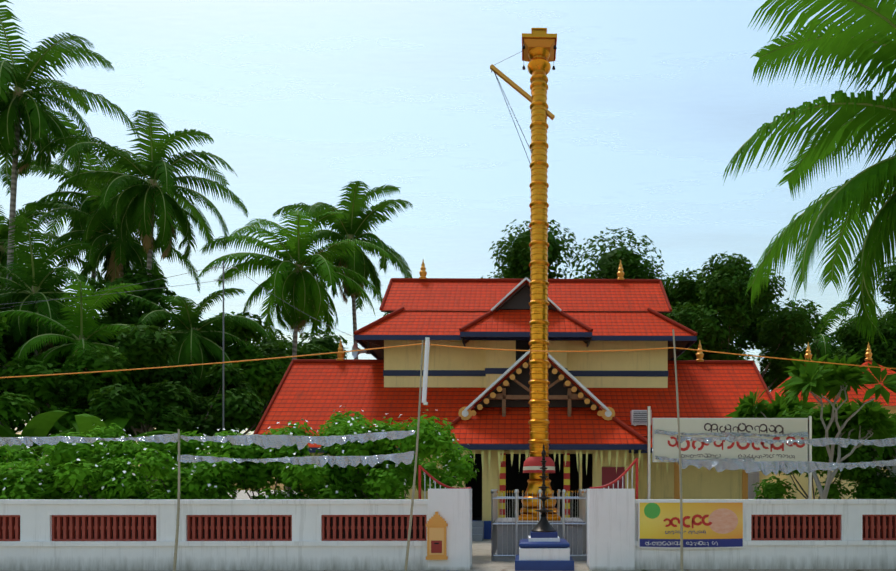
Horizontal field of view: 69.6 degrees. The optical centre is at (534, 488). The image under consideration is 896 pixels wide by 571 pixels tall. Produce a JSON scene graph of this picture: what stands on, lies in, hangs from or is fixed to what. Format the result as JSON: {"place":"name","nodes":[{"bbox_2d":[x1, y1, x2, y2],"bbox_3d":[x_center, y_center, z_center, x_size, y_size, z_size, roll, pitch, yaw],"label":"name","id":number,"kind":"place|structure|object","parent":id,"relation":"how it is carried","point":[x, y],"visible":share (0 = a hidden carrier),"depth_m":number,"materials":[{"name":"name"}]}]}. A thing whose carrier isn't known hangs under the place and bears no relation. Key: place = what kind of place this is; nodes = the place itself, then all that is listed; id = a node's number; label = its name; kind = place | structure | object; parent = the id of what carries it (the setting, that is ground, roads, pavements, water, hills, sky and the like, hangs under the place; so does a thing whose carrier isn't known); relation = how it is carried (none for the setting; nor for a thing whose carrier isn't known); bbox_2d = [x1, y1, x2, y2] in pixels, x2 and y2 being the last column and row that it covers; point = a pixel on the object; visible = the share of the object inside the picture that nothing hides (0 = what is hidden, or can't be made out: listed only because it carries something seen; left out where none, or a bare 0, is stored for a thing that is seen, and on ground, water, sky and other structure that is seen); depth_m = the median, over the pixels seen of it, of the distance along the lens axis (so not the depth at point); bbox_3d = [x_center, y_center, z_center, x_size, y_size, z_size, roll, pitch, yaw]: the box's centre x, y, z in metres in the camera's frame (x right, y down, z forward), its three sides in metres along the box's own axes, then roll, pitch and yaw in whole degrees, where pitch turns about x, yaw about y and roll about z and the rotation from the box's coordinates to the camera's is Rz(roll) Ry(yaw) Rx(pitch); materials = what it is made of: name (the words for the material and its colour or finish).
{"place":"outdoors","nodes":[
{"label":"outdoors","id":0,"kind":"place"},
{"bbox_2d":[0,499,427,569],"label":"compound wall","id":1,"kind":"structure","parent":0,"point":[213,534],"depth_m":14.48,"materials":[{"name":"white paint"}]},
{"bbox_2d":[0,0,895,455],"bbox_3d":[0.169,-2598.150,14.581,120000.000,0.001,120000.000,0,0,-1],"label":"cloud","id":2,"kind":"structure","parent":0,"point":[550,144],"depth_m":4437.02,"materials":[{"name":"white"}]},
{"bbox_2d":[0,490,895,570],"bbox_3d":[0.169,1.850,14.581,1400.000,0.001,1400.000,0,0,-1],"label":"ground","id":3,"kind":"structure","parent":0,"point":[481,556],"depth_m":14.57,"materials":[{"name":"grey concrete"}]},
{"bbox_2d":[0,446,39,498],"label":"shrub","id":4,"kind":"object","parent":3,"relation":"on","point":[23,454],"visible":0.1,"depth_m":17.64,"materials":[{"name":"green plant"}]},
{"bbox_2d":[1,313,41,432],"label":"tree","id":5,"kind":"object","parent":3,"relation":"on","point":[20,427],"visible":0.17,"depth_m":29.49,"materials":[{"name":"green plant"}]},
{"bbox_2d":[0,264,67,368],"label":"tree","id":6,"kind":"object","parent":3,"relation":"on","point":[11,308],"visible":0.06,"depth_m":34.13,"materials":[{"name":"green plant"}]},
{"bbox_2d":[0,410,75,459],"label":"banana","id":7,"kind":"object","parent":3,"relation":"on","point":[40,425],"visible":0.42,"depth_m":23.36,"materials":[{"name":"green plant"}]},
{"bbox_2d":[0,431,100,498],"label":"shrub","id":8,"kind":"object","parent":3,"relation":"on","point":[7,470],"visible":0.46,"depth_m":15.74,"materials":[{"name":"green plant"}]},
{"bbox_2d":[0,198,103,280],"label":"palm","id":9,"kind":"object","parent":3,"relation":"on","point":[28,214],"visible":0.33,"depth_m":38.73,"materials":[{"name":"green plant"}]},
{"bbox_2d":[0,216,127,460],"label":"palm tree","id":10,"kind":"object","parent":3,"relation":"on","point":[34,274],"visible":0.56,"depth_m":29.64,"materials":[{"name":"green plant"}]},
{"bbox_2d":[0,0,139,459],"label":"tall palm","id":11,"kind":"object","parent":3,"relation":"on","point":[19,106],"visible":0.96,"depth_m":33.42,"materials":[{"name":"green plant"}]},
{"bbox_2d":[0,316,147,455],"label":"tree","id":12,"kind":"object","parent":3,"relation":"on","point":[40,390],"visible":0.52,"depth_m":25.71,"materials":[{"name":"green plant"}]},
{"bbox_2d":[0,281,160,407],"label":"palm tree","id":13,"kind":"object","parent":3,"relation":"on","point":[80,331],"visible":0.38,"depth_m":27.71,"materials":[{"name":"green plant"}]},
{"bbox_2d":[5,111,183,279],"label":"tall palm","id":14,"kind":"object","parent":3,"relation":"on","point":[82,205],"visible":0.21,"depth_m":41.10,"materials":[{"name":"green plant"}]},
{"bbox_2d":[2,420,188,498],"bbox_3d":[-11.079,0.023,16.697,4.556,3.718,4.142,0,0,-27],"label":"shrub","id":15,"kind":"object","parent":3,"relation":"on","point":[67,470],"visible":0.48,"depth_m":15.70,"materials":[{"name":"green plant"}]},
{"bbox_2d":[0,267,198,428],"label":"tree","id":16,"kind":"object","parent":3,"relation":"on","point":[112,317],"visible":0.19,"depth_m":32.64,"materials":[{"name":"green plant"}]},
{"bbox_2d":[29,408,180,455],"bbox_3d":[-15.601,-0.674,23.053,4.643,5.066,4.805,0,0,-1],"label":"banana","id":17,"kind":"object","parent":3,"relation":"on","point":[85,423],"visible":0.19,"depth_m":22.31,"materials":[{"name":"green plant"}]},
{"bbox_2d":[22,179,201,436],"bbox_3d":[-26.180,-8.433,40.197,9.444,20.569,9.175,0,0,-42],"label":"tall palm","id":18,"kind":"object","parent":3,"relation":"on","point":[118,260],"visible":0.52,"depth_m":39.28,"materials":[{"name":"green plant"}]},
{"bbox_2d":[58,303,225,493],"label":"tree","id":19,"kind":"object","parent":3,"relation":"on","point":[138,430],"visible":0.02,"depth_m":49.14,"materials":[{"name":"green plant"}]},
{"bbox_2d":[37,110,248,480],"bbox_3d":[-21.544,-9.316,36.137,9.698,22.335,9.756,0,0,-1],"label":"tall palm","id":20,"kind":"object","parent":3,"relation":"on","point":[141,197],"visible":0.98,"depth_m":35.66,"materials":[{"name":"green plant"}]},
{"bbox_2d":[55,324,263,495],"bbox_3d":[-15.813,-2.414,27.305,6.177,8.575,7.378,0,0,44],"label":"tree","id":21,"kind":"object","parent":3,"relation":"on","point":[167,406],"visible":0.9,"depth_m":26.49,"materials":[{"name":"green plant"}]},
{"bbox_2d":[173,429,180,570],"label":"bamboo pole","id":22,"kind":"object","parent":3,"relation":"on","point":[177,533],"visible":0.94,"depth_m":13.91,"materials":[{"name":"grey wood"}]},
{"bbox_2d":[92,427,262,498],"bbox_3d":[-9.356,0.108,16.589,4.260,3.545,3.695,0,0,-1],"label":"shrub","id":23,"kind":"object","parent":3,"relation":"on","point":[152,457],"visible":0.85,"depth_m":15.68,"materials":[{"name":"green plant"}]},
{"bbox_2d":[86,288,272,411],"bbox_3d":[-17.669,-4.236,31.968,7.915,12.173,6.714,0,0,-39],"label":"palm tree","id":24,"kind":"object","parent":3,"relation":"on","point":[195,346],"visible":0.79,"depth_m":31.80,"materials":[{"name":"green plant"}]},
{"bbox_2d":[0,260,379,430],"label":"utility pole","id":25,"kind":"object","parent":3,"relation":"on","point":[223,425],"visible":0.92,"depth_m":26.39,"materials":[{"name":"grey"}]},
{"bbox_2d":[110,311,291,435],"bbox_3d":[-17.610,-4.354,36.808,9.371,12.471,9.157,0,0,-1],"label":"tree","id":26,"kind":"object","parent":3,"relation":"on","point":[264,379],"visible":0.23,"depth_m":33.88,"materials":[{"name":"green plant"}]},
{"bbox_2d":[180,422,315,498],"bbox_3d":[-7.602,0.038,17.365,3.484,3.702,3.714,0,0,-7],"label":"shrub","id":27,"kind":"object","parent":3,"relation":"on","point":[257,482],"visible":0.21,"depth_m":16.75,"materials":[{"name":"green plant"}]},
{"bbox_2d":[196,209,391,495],"bbox_3d":[-13.587,-7.288,37.496,10.841,18.280,10.390,0,0,-1],"label":"palm","id":28,"kind":"object","parent":3,"relation":"on","point":[298,286],"visible":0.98,"depth_m":36.70,"materials":[{"name":"green plant"}]},
{"bbox_2d":[243,328,348,430],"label":"tree","id":29,"kind":"object","parent":3,"relation":"on","point":[325,344],"visible":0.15,"depth_m":48.62,"materials":[{"name":"green plant"}]},
{"bbox_2d":[246,409,421,498],"bbox_3d":[-5.382,-0.238,17.544,4.272,4.238,4.257,0,0,-44],"label":"shrub","id":30,"kind":"object","parent":3,"relation":"on","point":[308,475],"visible":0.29,"depth_m":16.65,"materials":[{"name":"green plant"}]},
{"bbox_2d":[273,181,412,358],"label":"palm","id":31,"kind":"object","parent":3,"relation":"on","point":[352,225],"visible":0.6,"depth_m":41.10,"materials":[{"name":"green plant"}]},
{"bbox_2d":[298,409,478,498],"bbox_3d":[-3.422,-0.135,17.353,4.664,4.019,4.507,0,0,33],"label":"shrub","id":32,"kind":"object","parent":3,"relation":"on","point":[384,478],"visible":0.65,"depth_m":16.26,"materials":[{"name":"green plant"}]},
{"bbox_2d":[404,337,429,570],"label":"bamboo tube light","id":33,"kind":"object","parent":3,"relation":"on","point":[425,371],"visible":1,"depth_m":13.92,"materials":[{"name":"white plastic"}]},
{"bbox_2d":[418,465,470,498],"bbox_3d":[-2.184,0.639,15.551,1.288,2.422,0.070,0,0,-1],"label":"railing","id":34,"kind":"object","parent":3,"relation":"on","point":[420,467],"visible":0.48,"depth_m":15.53,"materials":[{"name":"metal"}]},
{"bbox_2d":[257,281,770,447],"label":"temple roofs","id":35,"kind":"structure","parent":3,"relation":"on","point":[314,395],"depth_m":27.62,"materials":[{"name":"red tile"}]},
{"bbox_2d":[352,340,370,357],"bbox_3d":[-7.384,-6.013,27.375,0.719,0.884,0.620,0,0,-39],"label":"horn loudspeaker","id":36,"kind":"object","parent":35,"relation":"attached to","point":[355,354],"visible":0.9,"depth_m":27.35,"materials":[{"name":"grey metal"}]},
{"bbox_2d":[253,278,773,453],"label":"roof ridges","id":37,"kind":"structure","parent":35,"relation":"on","point":[570,336],"depth_m":27.06,"materials":[{"name":"red tile"}]},
{"bbox_2d":[336,260,703,361],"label":"roof finials","id":38,"kind":"object","parent":35,"relation":"on","point":[620,275],"visible":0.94,"depth_m":29.71,"materials":[{"name":"gold metal"}]},
{"bbox_2d":[312,450,740,474],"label":"eave tassels","id":39,"kind":"object","parent":35,"relation":"attached to","point":[500,457],"visible":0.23,"depth_m":23.11,"materials":[{"name":"yellow plant"}]},
{"bbox_2d":[491,277,561,311],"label":"gable boards","id":40,"kind":"object","parent":35,"relation":"on","point":[515,288],"visible":0.57,"depth_m":27.27,"materials":[{"name":"white paint"}]},
{"bbox_2d":[458,349,614,419],"bbox_3d":[0.095,-3.952,24.163,5.916,3.003,0.560,0,0,-1],"label":"entrance gable","id":41,"kind":"object","parent":35,"relation":"on","point":[468,413],"visible":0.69,"depth_m":24.05,"materials":[{"name":"white paint"}]},
{"bbox_2d":[428,489,634,569],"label":"gate pillars","id":42,"kind":"structure","parent":3,"relation":"on","point":[610,529],"depth_m":14.47,"materials":[{"name":"white paint"}]},
{"bbox_2d":[426,512,447,559],"bbox_3d":[-2.201,1.060,14.376,0.485,1.080,0.090,0,0,-1],"label":"donation box","id":43,"kind":"object","parent":42,"relation":"attached to","point":[436,524],"visible":1,"depth_m":14.35,"materials":[{"name":"orange paint"}]},
{"bbox_2d":[500,453,569,517],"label":"striped columns","id":44,"kind":"structure","parent":3,"relation":"on","point":[503,476],"depth_m":23.45,"materials":[{"name":"multicoloured paint"}]},
{"bbox_2d":[490,489,586,560],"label":"gate","id":45,"kind":"structure","parent":3,"relation":"on","point":[508,534],"depth_m":16.39,"materials":[{"name":"metal"}]},
{"bbox_2d":[490,28,560,520],"bbox_3d":[-0.262,-5.900,17.476,1.908,13.500,1.120,0,0,-1],"label":"flag mast","id":46,"kind":"object","parent":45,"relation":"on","point":[539,48],"visible":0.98,"depth_m":17.27,"materials":[{"name":"gold metal"}]},
{"bbox_2d":[515,444,573,570],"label":"oil lamp on pedestal","id":47,"kind":"object","parent":3,"relation":"on","point":[543,547],"visible":1,"depth_m":14.46,"materials":[{"name":"blue paint"}]},
{"bbox_2d":[481,219,698,317],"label":"tree","id":48,"kind":"object","parent":3,"relation":"on","point":[517,259],"visible":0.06,"depth_m":44.69,"materials":[{"name":"green plant"}]},
{"bbox_2d":[590,458,637,498],"bbox_3d":[1.953,0.550,15.604,1.196,2.600,0.070,0,0,-1],"label":"railing","id":49,"kind":"object","parent":3,"relation":"on","point":[621,475],"visible":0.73,"depth_m":15.58,"materials":[{"name":"metal"}]},
{"bbox_2d":[672,329,682,570],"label":"bamboo pole","id":50,"kind":"object","parent":3,"relation":"on","point":[681,511],"visible":1,"depth_m":14.00,"materials":[{"name":"grey wood"}]},
{"bbox_2d":[0,430,895,475],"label":"tinsel garlands","id":51,"kind":"object","parent":50,"relation":"attached to","point":[766,468],"visible":1,"depth_m":13.95,"materials":[{"name":"grey metal"}]},
{"bbox_2d":[0,343,895,377],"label":"orange rope","id":52,"kind":"object","parent":50,"relation":"attached to","point":[447,346],"visible":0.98,"depth_m":13.95,"materials":[{"name":"orange fabric"}]},
{"bbox_2d":[647,406,811,498],"bbox_3d":[5.122,-0.150,16.696,4.330,4.000,0.109,0,0,-1],"label":"signboard","id":53,"kind":"object","parent":3,"relation":"on","point":[665,445],"visible":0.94,"depth_m":16.65,"materials":[{"name":"white paint"}]},
{"bbox_2d":[630,410,646,425],"bbox_3d":[4.370,-2.550,26.152,0.800,1.300,0.470,0,0,-1],"label":"outdoor ac unit","id":54,"kind":"object","parent":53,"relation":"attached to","point":[638,417],"visible":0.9,"depth_m":25.93,"materials":[{"name":"white metal"}]},
{"bbox_2d":[654,430,808,461],"bbox_3d":[5.141,-1.064,16.594,4.040,0.935,0.098,0,0,-1],"label":"bunting","id":55,"kind":"object","parent":53,"relation":"attached to","point":[802,434],"visible":0.79,"depth_m":16.59,"materials":[{"name":"grey metal"}]},
{"bbox_2d":[662,251,824,391],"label":"tree","id":56,"kind":"object","parent":3,"relation":"on","point":[731,313],"visible":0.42,"depth_m":40.52,"materials":[{"name":"green plant"}]},
{"bbox_2d":[748,471,758,498],"bbox_3d":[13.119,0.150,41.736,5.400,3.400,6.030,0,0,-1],"label":"pillar","id":57,"kind":"structure","parent":3,"relation":"on","point":[753,477],"depth_m":38.75,"materials":[{"name":"paint"}]},
{"bbox_2d":[736,348,779,390],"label":"tree","id":58,"kind":"object","parent":3,"relation":"on","point":[767,383],"depth_m":52.53,"materials":[{"name":"green plant"}]},
{"bbox_2d":[756,298,859,364],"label":"palm","id":59,"kind":"object","parent":3,"relation":"on","point":[823,348],"visible":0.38,"depth_m":47.67,"materials":[{"name":"green plant"}]},
{"bbox_2d":[723,0,895,346],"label":"palm","id":60,"kind":"object","parent":3,"relation":"on","point":[862,39],"visible":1,"depth_m":13.97,"materials":[{"name":"green plant"}]},
{"bbox_2d":[726,352,895,498],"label":"frangipani","id":61,"kind":"object","parent":3,"relation":"on","point":[870,420],"visible":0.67,"depth_m":17.89,"materials":[{"name":"green plant"}]},
{"bbox_2d":[759,364,883,498],"bbox_3d":[14.522,-2.450,33.769,5.200,8.600,5.200,0,0,-1],"label":"sub shrine","id":62,"kind":"object","parent":3,"relation":"on","point":[802,479],"visible":0.1,"depth_m":31.86,"materials":[{"name":"tile"}]},
{"bbox_2d":[804,342,811,360],"bbox_3d":[14.522,-7.233,33.769,0.416,1.066,0.416,0,0,-1],"label":"roof finial","id":63,"kind":"object","parent":62,"relation":"on","point":[808,355],"visible":0.79,"depth_m":33.67,"materials":[{"name":"gold metal"}]},
{"bbox_2d":[753,405,893,498],"bbox_3d":[9.337,-0.360,21.336,5.084,4.456,4.605,0,0,-26],"label":"shrub","id":64,"kind":"object","parent":3,"relation":"on","point":[776,490],"visible":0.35,"depth_m":20.23,"materials":[{"name":"green plant"}]},
{"bbox_2d":[823,256,895,371],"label":"tree","id":65,"kind":"object","parent":3,"relation":"on","point":[881,351],"visible":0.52,"depth_m":43.86,"materials":[{"name":"green plant"}]},
{"bbox_2d":[827,413,895,493],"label":"tree","id":66,"kind":"object","parent":3,"relation":"on","point":[890,450],"visible":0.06,"depth_m":20.35,"materials":[{"name":"green plant"}]},
{"bbox_2d":[847,413,895,498],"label":"shrub","id":67,"kind":"object","parent":3,"relation":"on","point":[881,482],"visible":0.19,"depth_m":20.05,"materials":[{"name":"green plant"}]},
{"bbox_2d":[859,360,895,476],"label":"sub shrine","id":68,"kind":"object","parent":3,"relation":"on","point":[892,403],"depth_m":33.27,"materials":[{"name":"tile"}]},
{"bbox_2d":[864,342,871,360],"bbox_3d":[18.796,-7.733,35.824,0.416,1.066,0.416,0,0,-1],"label":"roof finial","id":69,"kind":"object","parent":68,"relation":"on","point":[868,354],"visible":0.96,"depth_m":35.73,"materials":[{"name":"gold metal"}]},
{"bbox_2d":[0,0,895,489],"label":"sky","id":70,"kind":"structure","parent":0,"point":[168,7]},
{"bbox_2d":[297,340,747,540],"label":"temple walls","id":71,"kind":"structure","parent":0,"point":[463,367],"depth_m":27.51,"materials":[{"name":"beige paint"}]},
{"bbox_2d":[635,499,895,568],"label":"compound wall","id":72,"kind":"structure","parent":0,"point":[819,533],"depth_m":14.64,"materials":[{"name":"white paint"}]},
{"bbox_2d":[638,501,743,548],"bbox_3d":[3.580,0.830,14.514,2.420,1.080,0.048,0,0,-1],"label":"festival banner","id":73,"kind":"object","parent":72,"relation":"attached to","point":[712,524],"visible":0.98,"depth_m":14.52,"materials":[{"name":"yellow paint"}]}
]}

